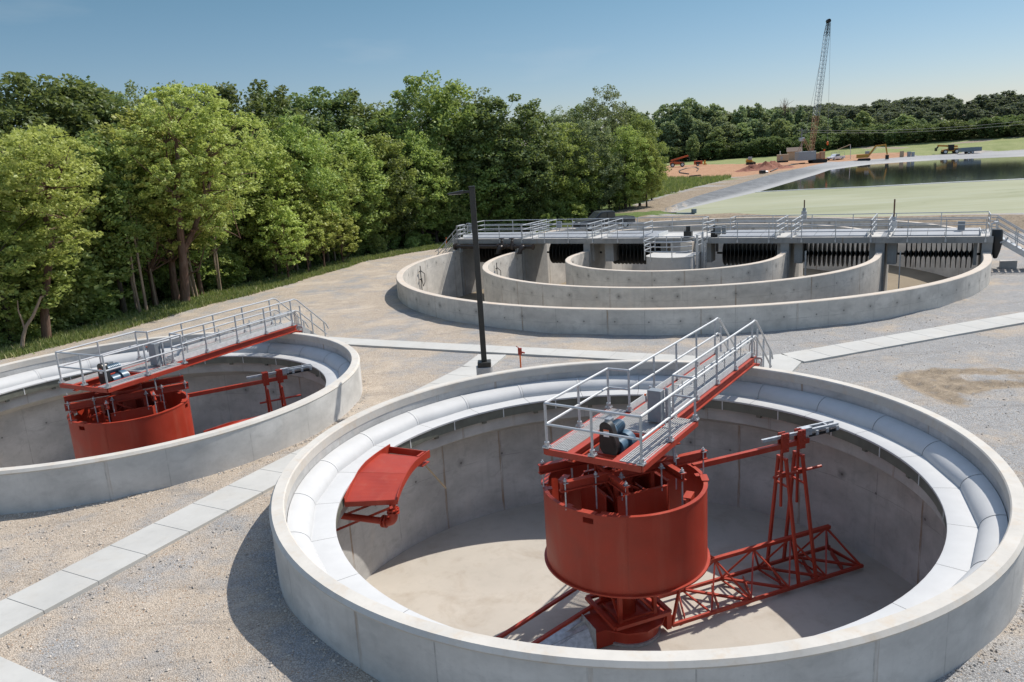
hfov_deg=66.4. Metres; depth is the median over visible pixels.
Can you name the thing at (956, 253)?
disc rotor
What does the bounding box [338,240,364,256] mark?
shrub
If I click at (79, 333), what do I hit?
grass
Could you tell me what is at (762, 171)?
hose pump
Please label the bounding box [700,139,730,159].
shrub
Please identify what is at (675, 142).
tree
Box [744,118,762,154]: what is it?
tree
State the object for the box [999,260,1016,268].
concrete block
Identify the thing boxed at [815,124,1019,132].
power line
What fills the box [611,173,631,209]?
tree
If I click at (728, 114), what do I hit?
tree
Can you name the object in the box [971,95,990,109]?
tree
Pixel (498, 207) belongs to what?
shrub
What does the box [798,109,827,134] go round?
tree
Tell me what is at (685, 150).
shrub
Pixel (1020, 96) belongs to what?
tree
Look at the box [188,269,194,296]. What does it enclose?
bare sapling
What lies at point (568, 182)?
tree
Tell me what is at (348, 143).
tree
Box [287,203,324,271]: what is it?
tree
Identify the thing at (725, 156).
shrub
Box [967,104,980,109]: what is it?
tree
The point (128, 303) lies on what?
shrub
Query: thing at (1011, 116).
shrub
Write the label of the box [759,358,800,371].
path
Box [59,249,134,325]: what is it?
shrub
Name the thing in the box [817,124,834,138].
tree
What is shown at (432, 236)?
shrub
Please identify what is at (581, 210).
shrub
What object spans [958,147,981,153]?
trailer
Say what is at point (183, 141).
tree
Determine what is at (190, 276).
bare sapling
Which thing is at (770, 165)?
clay heap
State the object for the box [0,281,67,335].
shrub
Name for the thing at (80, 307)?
shrub
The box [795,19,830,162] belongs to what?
crawler crane
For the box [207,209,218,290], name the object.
bare sapling
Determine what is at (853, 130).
shrub
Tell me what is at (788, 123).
tree
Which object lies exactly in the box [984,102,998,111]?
tree
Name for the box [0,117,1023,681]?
ground
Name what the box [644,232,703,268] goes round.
weir handrail
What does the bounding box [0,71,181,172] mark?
tree
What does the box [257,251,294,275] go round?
shrub
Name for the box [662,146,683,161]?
shrub
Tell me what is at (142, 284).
bare sapling
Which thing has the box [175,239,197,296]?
bare sapling
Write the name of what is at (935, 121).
tree
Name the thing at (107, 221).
tree
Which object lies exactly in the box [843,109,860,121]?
tree
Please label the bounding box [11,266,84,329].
shrub
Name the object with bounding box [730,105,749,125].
tree
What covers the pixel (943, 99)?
tree
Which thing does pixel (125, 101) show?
tree
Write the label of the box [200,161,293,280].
tree
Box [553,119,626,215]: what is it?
tree
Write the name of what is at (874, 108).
tree
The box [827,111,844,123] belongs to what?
tree
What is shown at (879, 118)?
tree
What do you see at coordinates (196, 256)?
tree
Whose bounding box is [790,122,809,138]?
tree
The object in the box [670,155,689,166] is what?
telehandler
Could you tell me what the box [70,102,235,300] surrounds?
tree
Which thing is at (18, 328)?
shrub
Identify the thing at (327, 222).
tree
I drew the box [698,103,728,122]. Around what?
tree
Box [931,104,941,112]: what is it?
tree
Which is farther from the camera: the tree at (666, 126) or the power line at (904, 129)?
the tree at (666, 126)
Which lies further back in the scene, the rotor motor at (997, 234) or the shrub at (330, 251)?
the shrub at (330, 251)
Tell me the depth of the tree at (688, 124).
318.97 m
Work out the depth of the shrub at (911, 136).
288.32 m
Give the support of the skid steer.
on the ground at (358, 301)
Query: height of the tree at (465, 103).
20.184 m
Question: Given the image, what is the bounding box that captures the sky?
[0,0,1023,136]
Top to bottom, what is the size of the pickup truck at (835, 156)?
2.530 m
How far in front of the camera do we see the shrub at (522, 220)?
97.05 m
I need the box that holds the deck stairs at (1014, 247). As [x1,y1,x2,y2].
[990,214,1023,256]
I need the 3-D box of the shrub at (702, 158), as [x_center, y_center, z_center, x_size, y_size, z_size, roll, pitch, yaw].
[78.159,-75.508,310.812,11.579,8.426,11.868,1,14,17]
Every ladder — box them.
[419,266,424,289]
[704,241,706,267]
[804,250,806,275]
[898,251,900,288]
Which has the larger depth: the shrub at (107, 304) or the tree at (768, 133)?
the tree at (768, 133)
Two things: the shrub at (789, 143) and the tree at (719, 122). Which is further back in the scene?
the tree at (719, 122)
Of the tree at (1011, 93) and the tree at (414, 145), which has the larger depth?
the tree at (1011, 93)
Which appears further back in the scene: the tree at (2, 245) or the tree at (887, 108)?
the tree at (887, 108)
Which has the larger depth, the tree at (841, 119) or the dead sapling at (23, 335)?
the tree at (841, 119)
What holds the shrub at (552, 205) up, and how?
on the ground at (358, 301)
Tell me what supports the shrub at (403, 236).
on the ground at (358, 301)
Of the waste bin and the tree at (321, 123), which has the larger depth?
the waste bin
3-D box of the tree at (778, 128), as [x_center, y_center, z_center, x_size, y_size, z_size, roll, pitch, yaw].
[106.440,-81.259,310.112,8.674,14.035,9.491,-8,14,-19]
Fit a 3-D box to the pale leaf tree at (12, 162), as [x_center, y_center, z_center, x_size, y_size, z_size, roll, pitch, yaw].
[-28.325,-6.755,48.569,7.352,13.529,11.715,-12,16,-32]
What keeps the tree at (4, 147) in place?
on the ground at (358, 301)
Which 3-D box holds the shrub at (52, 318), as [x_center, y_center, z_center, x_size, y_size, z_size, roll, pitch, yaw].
[-32.360,-2.238,52.347,5.424,4.376,5.535,2,14,23]
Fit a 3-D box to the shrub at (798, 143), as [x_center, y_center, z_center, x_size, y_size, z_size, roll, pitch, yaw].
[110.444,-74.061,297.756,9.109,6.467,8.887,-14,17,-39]
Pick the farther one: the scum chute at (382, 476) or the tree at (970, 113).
the tree at (970, 113)
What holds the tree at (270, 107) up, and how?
on the ground at (358, 301)
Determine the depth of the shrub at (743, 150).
304.73 m
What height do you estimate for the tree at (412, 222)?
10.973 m
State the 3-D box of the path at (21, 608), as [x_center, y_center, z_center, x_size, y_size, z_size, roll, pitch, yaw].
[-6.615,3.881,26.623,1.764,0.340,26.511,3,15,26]
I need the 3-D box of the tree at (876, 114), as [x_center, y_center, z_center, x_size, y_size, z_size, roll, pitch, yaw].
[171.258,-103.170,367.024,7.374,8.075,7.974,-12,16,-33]
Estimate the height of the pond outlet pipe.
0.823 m
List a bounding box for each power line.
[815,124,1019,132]
[818,121,1019,130]
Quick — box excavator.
[856,144,888,160]
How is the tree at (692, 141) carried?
on the ground at (358, 301)
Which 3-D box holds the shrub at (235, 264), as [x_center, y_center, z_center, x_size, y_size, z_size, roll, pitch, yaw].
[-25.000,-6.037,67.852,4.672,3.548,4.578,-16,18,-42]
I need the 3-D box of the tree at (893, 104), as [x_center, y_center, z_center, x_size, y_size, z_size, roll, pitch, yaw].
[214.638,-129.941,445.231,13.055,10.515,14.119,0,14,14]
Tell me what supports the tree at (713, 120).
on the ground at (358, 301)
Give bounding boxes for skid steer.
[746,157,755,164]
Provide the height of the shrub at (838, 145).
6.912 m
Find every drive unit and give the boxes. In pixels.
[95,361,141,386]
[595,416,636,459]
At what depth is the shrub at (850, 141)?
299.11 m
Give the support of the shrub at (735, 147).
on the ground at (358, 301)
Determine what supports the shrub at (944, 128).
on the ground at (358, 301)
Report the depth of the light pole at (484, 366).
32.30 m
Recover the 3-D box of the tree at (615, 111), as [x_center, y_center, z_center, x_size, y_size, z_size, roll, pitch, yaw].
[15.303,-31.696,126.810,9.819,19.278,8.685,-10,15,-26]
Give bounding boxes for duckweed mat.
[676,179,1023,216]
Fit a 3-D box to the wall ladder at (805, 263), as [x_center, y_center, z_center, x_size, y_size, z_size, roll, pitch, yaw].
[21.704,-4.880,57.880,0.060,3.600,0.460,4,15,28]
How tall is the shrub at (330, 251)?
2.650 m
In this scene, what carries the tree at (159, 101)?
on the ground at (358, 301)
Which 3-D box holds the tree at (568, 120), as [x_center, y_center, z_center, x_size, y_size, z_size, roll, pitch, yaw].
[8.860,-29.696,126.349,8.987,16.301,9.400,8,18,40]
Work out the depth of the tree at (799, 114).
331.96 m
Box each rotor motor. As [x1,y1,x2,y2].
[684,226,692,237]
[711,225,719,251]
[990,221,1008,258]
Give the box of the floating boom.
[758,179,1020,191]
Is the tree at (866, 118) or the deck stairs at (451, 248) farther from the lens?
the tree at (866, 118)
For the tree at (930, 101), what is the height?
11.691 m
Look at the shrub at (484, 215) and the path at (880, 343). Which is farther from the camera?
the shrub at (484, 215)
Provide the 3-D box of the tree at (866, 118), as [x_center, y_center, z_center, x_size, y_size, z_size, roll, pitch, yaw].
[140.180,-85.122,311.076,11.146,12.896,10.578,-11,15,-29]
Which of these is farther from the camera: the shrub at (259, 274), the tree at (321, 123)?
the tree at (321, 123)
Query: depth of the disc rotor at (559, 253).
67.98 m
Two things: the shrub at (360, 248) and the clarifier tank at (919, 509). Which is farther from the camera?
the shrub at (360, 248)
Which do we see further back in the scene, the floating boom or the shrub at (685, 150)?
the shrub at (685, 150)
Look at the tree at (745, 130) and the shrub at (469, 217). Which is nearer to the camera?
the shrub at (469, 217)
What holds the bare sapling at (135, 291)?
on the ground at (358, 301)
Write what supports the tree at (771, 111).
on the ground at (358, 301)
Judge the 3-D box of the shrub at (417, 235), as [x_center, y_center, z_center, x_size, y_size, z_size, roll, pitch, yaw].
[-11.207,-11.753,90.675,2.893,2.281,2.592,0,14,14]
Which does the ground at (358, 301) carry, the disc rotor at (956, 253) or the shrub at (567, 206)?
the shrub at (567, 206)
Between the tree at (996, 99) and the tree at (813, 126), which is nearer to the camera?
the tree at (813, 126)
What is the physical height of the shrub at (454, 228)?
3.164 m
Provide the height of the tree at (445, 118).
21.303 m
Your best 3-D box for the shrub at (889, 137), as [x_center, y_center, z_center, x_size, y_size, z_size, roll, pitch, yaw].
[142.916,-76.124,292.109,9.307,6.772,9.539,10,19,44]
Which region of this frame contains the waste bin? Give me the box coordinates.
[907,152,914,156]
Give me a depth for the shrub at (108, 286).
57.35 m
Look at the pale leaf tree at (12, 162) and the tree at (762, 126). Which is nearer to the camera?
the pale leaf tree at (12, 162)
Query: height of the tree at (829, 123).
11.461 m
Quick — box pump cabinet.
[777,151,788,162]
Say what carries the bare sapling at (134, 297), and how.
on the ground at (358, 301)
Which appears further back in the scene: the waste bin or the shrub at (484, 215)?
the waste bin
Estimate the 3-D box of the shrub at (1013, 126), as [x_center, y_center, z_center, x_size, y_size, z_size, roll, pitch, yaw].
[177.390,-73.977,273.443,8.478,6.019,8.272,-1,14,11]
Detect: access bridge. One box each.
[55,298,328,393]
[542,317,772,472]
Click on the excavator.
(863, 157)
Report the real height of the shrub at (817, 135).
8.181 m
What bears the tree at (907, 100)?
on the ground at (358, 301)
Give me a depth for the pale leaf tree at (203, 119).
56.38 m
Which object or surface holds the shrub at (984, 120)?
on the ground at (358, 301)
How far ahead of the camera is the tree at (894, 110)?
404.40 m
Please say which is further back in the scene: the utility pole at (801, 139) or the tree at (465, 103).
the utility pole at (801, 139)
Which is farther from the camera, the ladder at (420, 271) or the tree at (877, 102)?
the tree at (877, 102)
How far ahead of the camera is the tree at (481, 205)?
94.02 m
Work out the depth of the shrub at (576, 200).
99.72 m
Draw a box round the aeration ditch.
[396,217,993,335]
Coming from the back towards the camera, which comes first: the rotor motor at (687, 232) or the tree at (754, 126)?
the tree at (754, 126)
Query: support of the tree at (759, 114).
on the ground at (358, 301)
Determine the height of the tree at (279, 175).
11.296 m
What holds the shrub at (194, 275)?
on the ground at (358, 301)
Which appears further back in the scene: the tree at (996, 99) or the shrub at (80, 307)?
the tree at (996, 99)
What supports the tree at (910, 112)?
on the ground at (358, 301)
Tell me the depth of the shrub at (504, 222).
95.58 m
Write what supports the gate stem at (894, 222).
on the aeration ditch
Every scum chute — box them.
[203,415,260,432]
[336,444,446,530]
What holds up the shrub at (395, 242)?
on the ground at (358, 301)
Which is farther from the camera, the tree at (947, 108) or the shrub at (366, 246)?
the tree at (947, 108)
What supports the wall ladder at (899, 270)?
attached to the aeration ditch
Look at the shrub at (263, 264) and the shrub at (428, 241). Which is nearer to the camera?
the shrub at (263, 264)
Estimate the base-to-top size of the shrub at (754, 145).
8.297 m
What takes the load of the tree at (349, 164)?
on the ground at (358, 301)
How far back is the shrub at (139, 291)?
60.14 m
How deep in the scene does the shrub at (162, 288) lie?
64.42 m
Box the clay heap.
[734,161,793,171]
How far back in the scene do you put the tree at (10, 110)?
63.37 m
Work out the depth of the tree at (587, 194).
101.94 m
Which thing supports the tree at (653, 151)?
on the ground at (358, 301)
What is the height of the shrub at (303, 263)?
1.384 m
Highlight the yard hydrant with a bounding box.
[516,346,524,367]
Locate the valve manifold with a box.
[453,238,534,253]
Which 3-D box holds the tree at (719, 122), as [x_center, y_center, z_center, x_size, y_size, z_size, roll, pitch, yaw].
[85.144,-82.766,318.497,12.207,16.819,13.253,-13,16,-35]
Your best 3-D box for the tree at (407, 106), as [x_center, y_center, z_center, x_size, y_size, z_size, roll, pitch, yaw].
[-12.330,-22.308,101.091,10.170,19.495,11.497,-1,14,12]
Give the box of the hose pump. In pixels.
[759,170,767,173]
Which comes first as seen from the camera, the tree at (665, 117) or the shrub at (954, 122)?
the shrub at (954, 122)
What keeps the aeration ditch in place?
on the ground at (358, 301)
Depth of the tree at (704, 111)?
335.73 m
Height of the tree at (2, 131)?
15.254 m
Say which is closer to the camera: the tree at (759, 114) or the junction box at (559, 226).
the junction box at (559, 226)
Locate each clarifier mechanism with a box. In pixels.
[63,364,311,458]
[496,420,863,648]
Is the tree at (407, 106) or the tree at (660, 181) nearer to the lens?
the tree at (407, 106)
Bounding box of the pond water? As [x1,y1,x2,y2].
[763,156,1023,190]
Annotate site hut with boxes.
[786,147,801,159]
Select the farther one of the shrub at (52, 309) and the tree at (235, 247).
the tree at (235, 247)
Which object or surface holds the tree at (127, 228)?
on the ground at (358, 301)
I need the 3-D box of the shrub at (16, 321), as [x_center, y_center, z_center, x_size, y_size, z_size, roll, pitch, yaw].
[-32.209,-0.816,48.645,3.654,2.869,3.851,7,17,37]
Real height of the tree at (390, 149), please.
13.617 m
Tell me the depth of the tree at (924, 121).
320.35 m
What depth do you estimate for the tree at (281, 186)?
69.83 m
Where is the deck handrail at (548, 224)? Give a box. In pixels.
[456,211,990,242]
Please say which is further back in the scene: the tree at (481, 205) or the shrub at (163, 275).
the tree at (481, 205)
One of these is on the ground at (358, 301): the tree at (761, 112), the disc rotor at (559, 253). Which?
the tree at (761, 112)
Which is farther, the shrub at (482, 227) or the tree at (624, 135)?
the tree at (624, 135)
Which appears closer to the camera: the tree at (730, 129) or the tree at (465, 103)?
the tree at (465, 103)
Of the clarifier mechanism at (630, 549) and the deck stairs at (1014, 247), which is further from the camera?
the deck stairs at (1014, 247)
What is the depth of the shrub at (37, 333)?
49.55 m
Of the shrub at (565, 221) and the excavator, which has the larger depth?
the excavator
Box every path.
[0,354,505,637]
[0,656,55,681]
[330,337,698,360]
[758,312,1023,362]
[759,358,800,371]
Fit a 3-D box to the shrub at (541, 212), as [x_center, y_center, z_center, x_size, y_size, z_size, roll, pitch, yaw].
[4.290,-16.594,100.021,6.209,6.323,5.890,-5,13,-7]
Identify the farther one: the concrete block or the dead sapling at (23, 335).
the concrete block
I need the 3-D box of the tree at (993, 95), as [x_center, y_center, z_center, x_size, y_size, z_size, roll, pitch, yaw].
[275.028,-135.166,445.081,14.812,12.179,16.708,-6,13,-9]
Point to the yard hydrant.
(520, 351)
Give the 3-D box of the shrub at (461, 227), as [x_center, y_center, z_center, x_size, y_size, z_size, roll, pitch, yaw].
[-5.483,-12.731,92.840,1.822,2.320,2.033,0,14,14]
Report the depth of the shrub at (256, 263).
73.43 m
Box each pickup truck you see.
[573,210,635,230]
[826,152,844,159]
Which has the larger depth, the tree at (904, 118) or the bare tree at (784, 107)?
the bare tree at (784, 107)
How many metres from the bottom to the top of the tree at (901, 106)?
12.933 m
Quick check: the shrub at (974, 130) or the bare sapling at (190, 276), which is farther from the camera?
the shrub at (974, 130)
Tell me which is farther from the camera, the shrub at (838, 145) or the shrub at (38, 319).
the shrub at (838, 145)
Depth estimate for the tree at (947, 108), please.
382.05 m
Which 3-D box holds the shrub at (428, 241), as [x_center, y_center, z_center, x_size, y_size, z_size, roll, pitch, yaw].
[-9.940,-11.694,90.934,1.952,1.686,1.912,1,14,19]
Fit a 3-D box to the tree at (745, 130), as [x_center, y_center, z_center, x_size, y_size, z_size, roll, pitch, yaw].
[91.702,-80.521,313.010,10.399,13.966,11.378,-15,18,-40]
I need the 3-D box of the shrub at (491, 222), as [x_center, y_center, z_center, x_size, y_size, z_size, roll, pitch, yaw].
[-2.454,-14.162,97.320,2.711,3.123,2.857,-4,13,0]
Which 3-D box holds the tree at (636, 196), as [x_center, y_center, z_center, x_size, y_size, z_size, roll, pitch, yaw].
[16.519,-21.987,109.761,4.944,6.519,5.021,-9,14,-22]
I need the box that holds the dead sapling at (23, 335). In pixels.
[17,296,43,347]
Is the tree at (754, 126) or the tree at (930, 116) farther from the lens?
the tree at (930, 116)
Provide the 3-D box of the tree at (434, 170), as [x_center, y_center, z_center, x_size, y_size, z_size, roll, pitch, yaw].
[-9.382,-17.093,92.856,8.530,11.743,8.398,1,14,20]
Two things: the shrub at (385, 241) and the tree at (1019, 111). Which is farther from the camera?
the tree at (1019, 111)
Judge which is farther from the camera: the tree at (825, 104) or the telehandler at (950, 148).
the tree at (825, 104)
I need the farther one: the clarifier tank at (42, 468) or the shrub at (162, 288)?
the shrub at (162, 288)
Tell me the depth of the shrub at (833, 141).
299.91 m
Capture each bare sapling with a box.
[121,221,140,312]
[122,235,137,309]
[128,200,147,311]
[144,239,156,305]
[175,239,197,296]
[184,233,194,294]
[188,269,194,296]
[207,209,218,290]
[210,209,221,290]
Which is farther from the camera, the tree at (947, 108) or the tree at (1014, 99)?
the tree at (1014, 99)
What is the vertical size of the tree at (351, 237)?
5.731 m
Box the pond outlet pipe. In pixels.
[667,209,696,213]
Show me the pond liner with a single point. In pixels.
(759, 184)
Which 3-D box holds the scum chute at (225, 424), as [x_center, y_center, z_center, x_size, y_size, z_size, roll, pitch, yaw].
[-9.177,4.086,28.741,3.083,2.281,3.714,6,16,36]
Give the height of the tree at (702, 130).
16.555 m
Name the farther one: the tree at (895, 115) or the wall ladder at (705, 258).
the tree at (895, 115)
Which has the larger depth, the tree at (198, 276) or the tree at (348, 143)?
the tree at (348, 143)
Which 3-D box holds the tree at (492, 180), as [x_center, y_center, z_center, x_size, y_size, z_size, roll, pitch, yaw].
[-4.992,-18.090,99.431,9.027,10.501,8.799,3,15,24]
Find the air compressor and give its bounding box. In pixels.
[694,160,706,165]
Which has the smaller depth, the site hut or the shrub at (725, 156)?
the site hut
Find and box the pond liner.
[665,150,1023,211]
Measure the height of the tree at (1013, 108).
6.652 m
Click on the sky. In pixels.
(730, 54)
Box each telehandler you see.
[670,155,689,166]
[934,144,958,153]
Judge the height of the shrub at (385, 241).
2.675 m
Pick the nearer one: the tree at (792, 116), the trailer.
the trailer
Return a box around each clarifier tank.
[0,331,362,514]
[269,359,1023,681]
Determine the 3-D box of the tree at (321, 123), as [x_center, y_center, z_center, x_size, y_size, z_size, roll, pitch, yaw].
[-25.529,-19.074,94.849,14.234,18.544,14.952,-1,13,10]
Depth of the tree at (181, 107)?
78.90 m
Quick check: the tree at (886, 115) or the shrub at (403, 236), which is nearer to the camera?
the shrub at (403, 236)
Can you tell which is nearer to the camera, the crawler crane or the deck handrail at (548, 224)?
the deck handrail at (548, 224)
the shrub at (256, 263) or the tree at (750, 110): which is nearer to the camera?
the shrub at (256, 263)
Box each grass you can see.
[0,221,571,359]
[608,173,731,210]
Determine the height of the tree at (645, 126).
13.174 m
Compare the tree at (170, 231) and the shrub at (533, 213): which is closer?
the tree at (170, 231)
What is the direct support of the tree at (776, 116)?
on the ground at (358, 301)
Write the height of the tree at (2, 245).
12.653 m
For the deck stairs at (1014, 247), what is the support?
on the ground at (358, 301)
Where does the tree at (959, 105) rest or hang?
on the ground at (358, 301)
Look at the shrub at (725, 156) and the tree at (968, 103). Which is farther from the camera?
the tree at (968, 103)
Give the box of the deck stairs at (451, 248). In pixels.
[435,223,470,254]
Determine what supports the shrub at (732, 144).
on the ground at (358, 301)
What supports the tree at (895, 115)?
on the ground at (358, 301)
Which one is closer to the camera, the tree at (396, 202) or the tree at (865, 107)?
the tree at (396, 202)
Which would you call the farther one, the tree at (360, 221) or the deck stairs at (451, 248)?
the tree at (360, 221)
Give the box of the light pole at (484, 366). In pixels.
[447,186,492,374]
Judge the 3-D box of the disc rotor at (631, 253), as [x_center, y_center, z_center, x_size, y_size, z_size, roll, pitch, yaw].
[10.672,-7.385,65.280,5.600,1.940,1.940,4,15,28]
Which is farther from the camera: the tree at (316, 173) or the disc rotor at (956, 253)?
the tree at (316, 173)
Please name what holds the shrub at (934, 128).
on the ground at (358, 301)
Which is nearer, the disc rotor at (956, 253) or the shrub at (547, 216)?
the disc rotor at (956, 253)
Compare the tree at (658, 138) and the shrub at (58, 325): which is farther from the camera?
the tree at (658, 138)
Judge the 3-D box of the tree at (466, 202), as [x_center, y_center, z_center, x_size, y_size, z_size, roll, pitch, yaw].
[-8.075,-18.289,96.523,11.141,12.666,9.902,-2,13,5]
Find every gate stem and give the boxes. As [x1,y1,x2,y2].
[801,200,806,218]
[890,199,896,230]
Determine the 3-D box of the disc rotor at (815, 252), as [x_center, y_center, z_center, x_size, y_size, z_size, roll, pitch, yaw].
[24.048,-6.498,58.010,5.500,1.940,1.940,4,15,28]
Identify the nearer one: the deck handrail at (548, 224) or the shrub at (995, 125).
the deck handrail at (548, 224)
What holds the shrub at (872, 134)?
on the ground at (358, 301)
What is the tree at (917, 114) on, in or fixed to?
on the ground at (358, 301)
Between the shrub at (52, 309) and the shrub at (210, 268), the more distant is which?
the shrub at (210, 268)
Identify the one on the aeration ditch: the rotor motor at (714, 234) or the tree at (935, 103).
the rotor motor at (714, 234)
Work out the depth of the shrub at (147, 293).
61.06 m
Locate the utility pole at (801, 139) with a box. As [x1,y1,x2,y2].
[798,128,804,151]
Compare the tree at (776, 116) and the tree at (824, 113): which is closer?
the tree at (776, 116)
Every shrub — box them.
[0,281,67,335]
[0,284,71,330]
[0,303,40,343]
[0,310,30,345]
[1,222,134,323]
[3,264,94,330]
[10,321,40,341]
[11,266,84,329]
[25,285,72,330]
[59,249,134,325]
[74,281,109,322]
[89,287,118,317]
[98,264,112,288]
[105,264,156,307]
[109,268,150,302]
[115,293,134,309]
[124,247,179,298]
[147,258,204,296]
[165,259,206,290]
[201,241,232,287]
[201,252,250,290]
[214,271,235,288]
[226,248,254,281]
[244,255,260,275]
[247,268,265,280]
[251,247,279,270]
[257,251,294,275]
[267,263,284,275]
[295,258,306,268]
[303,249,319,263]
[311,246,332,261]
[321,242,347,259]
[336,245,348,258]
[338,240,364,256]
[358,236,378,254]
[367,232,389,250]
[367,233,387,253]
[377,230,401,249]
[398,215,429,247]
[403,231,427,246]
[404,236,420,247]
[419,233,434,245]
[427,229,444,240]
[430,197,480,241]
[440,221,461,241]
[455,210,483,231]
[458,225,470,237]
[468,198,497,230]
[477,222,494,231]
[480,195,526,231]
[484,216,498,231]
[493,216,519,231]
[503,206,526,231]
[513,197,541,231]
[519,204,539,231]
[529,190,564,227]
[539,212,555,227]
[540,199,568,226]
[553,194,579,215]
[557,217,568,222]
[559,201,587,220]
[560,204,581,218]
[566,214,577,221]
[658,146,674,162]
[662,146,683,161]
[670,146,686,160]
[680,146,690,160]
[699,140,717,159]
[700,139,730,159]
[710,140,733,158]
[725,139,740,157]
[727,141,748,157]
[734,145,749,157]
[747,137,771,156]
[759,136,783,155]
[772,138,795,154]
[787,134,809,148]
[793,138,813,151]
[805,131,826,150]
[813,136,833,150]
[819,133,841,149]
[827,134,844,146]
[835,130,855,147]
[839,126,868,146]
[843,134,860,146]
[852,127,878,145]
[865,123,893,144]
[883,128,907,144]
[887,122,920,141]
[900,124,930,142]
[917,123,946,141]
[933,125,956,140]
[936,119,970,139]
[951,122,972,139]
[969,122,993,137]
[974,116,1008,137]
[980,118,1009,137]
[987,123,1007,136]
[999,118,1022,135]
[1001,114,1023,130]
[1006,121,1023,136]
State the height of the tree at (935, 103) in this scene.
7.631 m
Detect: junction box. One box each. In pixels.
[557,221,561,231]
[715,225,725,237]
[957,221,964,229]
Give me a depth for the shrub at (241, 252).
70.61 m
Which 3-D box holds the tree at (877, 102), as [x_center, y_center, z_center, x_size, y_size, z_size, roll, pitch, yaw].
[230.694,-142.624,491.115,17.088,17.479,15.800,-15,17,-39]
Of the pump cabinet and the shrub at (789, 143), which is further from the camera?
the shrub at (789, 143)
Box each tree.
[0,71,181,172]
[0,72,111,165]
[0,123,106,339]
[0,129,44,152]
[0,138,96,237]
[0,150,81,266]
[0,155,111,274]
[0,167,82,342]
[7,163,146,281]
[14,77,66,124]
[44,75,136,143]
[60,128,172,312]
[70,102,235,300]
[88,122,137,175]
[94,129,177,305]
[96,110,189,158]
[113,81,276,302]
[115,80,185,119]
[123,137,240,275]
[141,143,230,294]
[147,128,199,156]
[151,85,199,114]
[165,80,208,123]
[170,164,258,267]
[176,79,325,199]
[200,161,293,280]
[221,130,308,276]
[229,87,320,179]
[238,156,318,270]
[245,108,348,268]
[253,198,310,276]
[255,160,318,249]
[270,104,337,142]
[282,132,369,261]
[283,86,380,151]
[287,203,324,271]
[300,189,342,266]
[310,87,411,159]
[319,127,394,253]
[325,213,361,261]
[328,166,386,256]
[356,131,424,250]
[360,154,428,249]
[365,70,493,239]
[378,154,420,246]
[379,92,445,156]
[386,127,454,233]
[407,146,468,242]
[410,141,486,217]
[433,83,504,149]
[438,93,567,215]
[452,135,532,231]
[454,164,502,212]
[480,103,564,210]
[500,152,551,218]
[518,163,560,211]
[533,122,603,214]
[537,108,565,131]
[550,105,590,154]
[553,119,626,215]
[558,103,615,150]
[567,167,606,213]
[580,84,629,202]
[598,124,656,208]
[599,105,656,160]
[601,165,623,209]
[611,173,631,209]
[613,111,671,205]
[623,173,638,205]
[630,138,668,206]
[643,116,661,142]
[647,156,668,199]
[651,111,661,129]
[653,103,675,130]
[655,122,663,140]
[659,120,683,161]
[663,123,683,147]
[670,97,704,125]
[671,102,681,117]
[675,107,690,155]
[679,109,696,154]
[685,134,699,160]
[688,119,711,145]
[694,107,715,121]
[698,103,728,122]
[704,116,727,140]
[704,126,727,157]
[707,116,715,139]
[719,122,743,154]
[722,111,732,123]
[728,122,754,156]
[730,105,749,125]
[742,107,753,117]
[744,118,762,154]
[746,103,770,129]
[749,107,771,127]
[756,118,766,138]
[763,127,774,137]
[766,109,774,124]
[768,109,792,135]
[771,118,791,149]
[773,118,793,136]
[779,98,792,117]
[784,108,797,124]
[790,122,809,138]
[794,105,804,123]
[796,105,811,111]
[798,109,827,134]
[803,122,818,133]
[812,102,834,108]
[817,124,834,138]
[818,117,832,131]
[820,109,836,119]
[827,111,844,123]
[831,116,841,132]
[833,107,847,115]
[834,116,849,126]
[838,119,854,131]
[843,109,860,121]
[851,111,875,132]
[856,103,870,111]
[868,103,882,114]
[870,99,887,124]
[871,113,885,124]
[873,116,884,125]
[881,103,898,107]
[882,105,893,111]
[883,112,893,123]
[887,112,906,122]
[889,108,902,112]
[891,113,918,128]
[893,101,904,110]
[898,96,914,105]
[903,109,914,117]
[904,100,924,108]
[904,106,916,112]
[910,110,927,122]
[914,96,934,99]
[915,99,930,110]
[915,108,930,118]
[918,98,936,107]
[919,118,927,123]
[921,112,944,123]
[930,102,942,106]
[930,118,940,125]
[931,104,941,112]
[933,97,950,118]
[938,94,967,116]
[942,105,954,116]
[942,109,959,120]
[954,102,965,111]
[956,108,968,121]
[963,101,978,109]
[964,109,978,121]
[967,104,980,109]
[967,108,983,121]
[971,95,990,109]
[973,94,990,106]
[977,110,996,120]
[983,93,1000,101]
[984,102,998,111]
[989,96,1004,102]
[992,106,1001,116]
[997,99,1008,106]
[997,107,1015,118]
[999,96,1018,103]
[1000,90,1016,97]
[1007,106,1016,114]
[1013,102,1023,113]
[1015,94,1023,107]
[1016,108,1023,115]
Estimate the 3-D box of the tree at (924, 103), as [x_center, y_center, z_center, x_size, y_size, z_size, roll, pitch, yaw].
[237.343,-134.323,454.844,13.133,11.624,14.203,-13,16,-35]
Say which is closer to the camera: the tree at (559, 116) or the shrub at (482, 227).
the shrub at (482, 227)
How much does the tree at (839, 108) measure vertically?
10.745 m
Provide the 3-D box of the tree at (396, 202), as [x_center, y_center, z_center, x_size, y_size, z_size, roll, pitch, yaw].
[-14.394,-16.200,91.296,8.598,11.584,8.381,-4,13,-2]
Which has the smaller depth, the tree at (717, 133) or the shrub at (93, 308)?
the shrub at (93, 308)
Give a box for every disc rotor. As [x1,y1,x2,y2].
[479,244,514,261]
[547,244,601,262]
[613,243,660,263]
[717,243,776,264]
[804,243,868,266]
[897,243,979,267]

